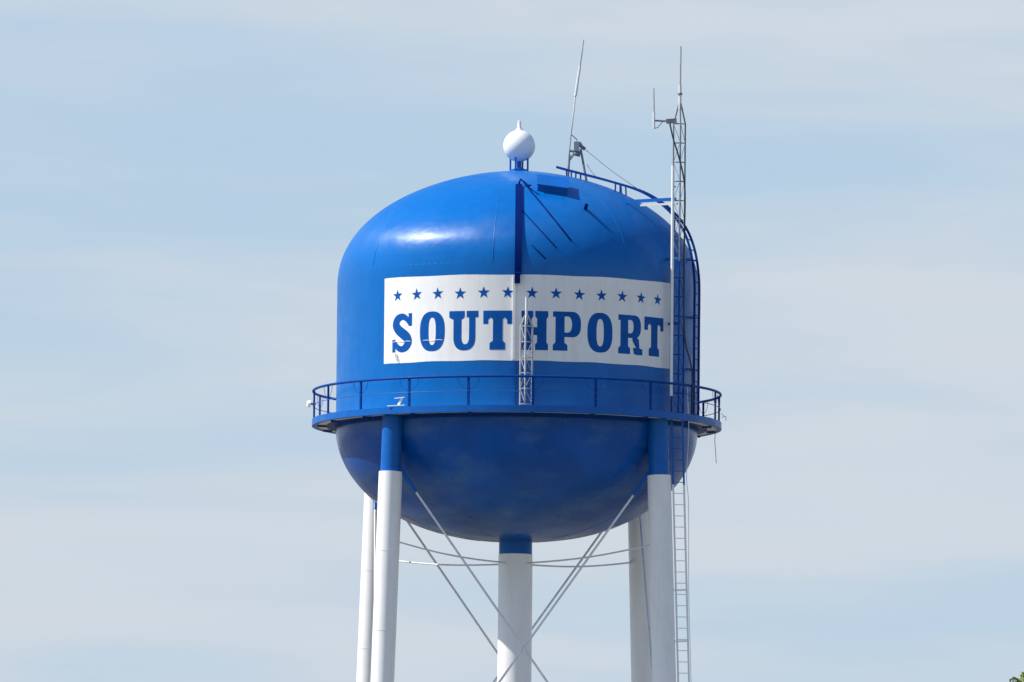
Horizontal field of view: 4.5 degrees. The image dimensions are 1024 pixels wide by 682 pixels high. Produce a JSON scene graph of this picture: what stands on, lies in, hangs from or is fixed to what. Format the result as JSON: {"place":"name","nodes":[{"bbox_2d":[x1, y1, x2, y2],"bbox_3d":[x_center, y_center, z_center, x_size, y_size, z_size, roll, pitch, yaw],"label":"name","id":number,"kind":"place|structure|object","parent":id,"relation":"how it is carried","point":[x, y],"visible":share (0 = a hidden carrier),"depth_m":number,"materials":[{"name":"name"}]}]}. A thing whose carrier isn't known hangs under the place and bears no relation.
{"place":"outdoors","nodes":[
{"label":"outdoors","id":0,"kind":"place"},
{"bbox_2d":[0,0,1023,681],"label":"sky","id":1,"kind":"structure","parent":0,"point":[186,186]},
{"label":"ground","id":2,"kind":"structure","parent":0,"visible":0},
{"bbox_2d":[312,120,721,681],"bbox_3d":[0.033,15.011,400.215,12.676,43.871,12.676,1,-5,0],"label":"water tower","id":3,"kind":"structure","parent":2,"relation":"on","point":[437,283],"depth_m":397.05,"materials":[{"name":"blue metal"}]},
{"bbox_2d":[307,400,315,406],"bbox_3d":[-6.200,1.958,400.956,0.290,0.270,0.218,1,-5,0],"label":"rail lamp","id":4,"kind":"object","parent":3,"relation":"attached to","point":[309,403],"visible":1,"depth_m":400.88,"materials":[{"name":"white paint"}]},
{"bbox_2d":[389,397,404,405],"bbox_3d":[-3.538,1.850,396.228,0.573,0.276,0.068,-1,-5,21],"label":"rail cleat","id":5,"kind":"object","parent":3,"relation":"attached to","point":[400,400],"visible":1,"depth_m":396.19,"materials":[{"name":"white paint"}]},
{"bbox_2d":[519,297,532,404],"bbox_3d":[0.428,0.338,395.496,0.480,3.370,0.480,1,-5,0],"label":"short mast","id":6,"kind":"object","parent":3,"relation":"on","point":[526,317],"visible":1,"depth_m":395.51,"materials":[{"name":"metal"}]},
{"bbox_2d":[567,40,637,188],"bbox_3d":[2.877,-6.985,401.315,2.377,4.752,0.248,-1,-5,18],"label":"tilted whip","id":7,"kind":"object","parent":3,"relation":"attached to","point":[576,151],"visible":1,"depth_m":401.46,"materials":[{"name":"metal"}]},
{"bbox_2d":[625,46,692,414],"bbox_3d":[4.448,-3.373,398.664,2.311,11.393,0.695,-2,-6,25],"label":"lattice mast","id":8,"kind":"object","parent":3,"relation":"on","point":[673,120],"visible":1,"depth_m":398.39,"materials":[{"name":"metal"}]},
{"bbox_2d":[670,165,675,395],"bbox_3d":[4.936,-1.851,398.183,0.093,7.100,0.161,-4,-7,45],"label":"conduit pipe","id":9,"kind":"object","parent":8,"relation":"attached to","point":[672,275],"visible":1,"depth_m":398.13,"materials":[{"name":"white metal"}]},
{"bbox_2d":[686,387,690,671],"bbox_3d":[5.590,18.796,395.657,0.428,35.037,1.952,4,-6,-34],"label":"down cable","id":10,"kind":"object","parent":3,"relation":"attached to","point":[688,532],"visible":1,"depth_m":397.00,"materials":[{"name":"grey paint"}]},
{"bbox_2d":[1009,672,1023,681],"bbox_3d":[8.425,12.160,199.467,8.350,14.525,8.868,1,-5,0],"label":"oak tree","id":11,"kind":"object","parent":2,"relation":"on","point":[1021,679],"visible":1,"depth_m":200.38,"materials":[{"name":"green plant"}]}
]}

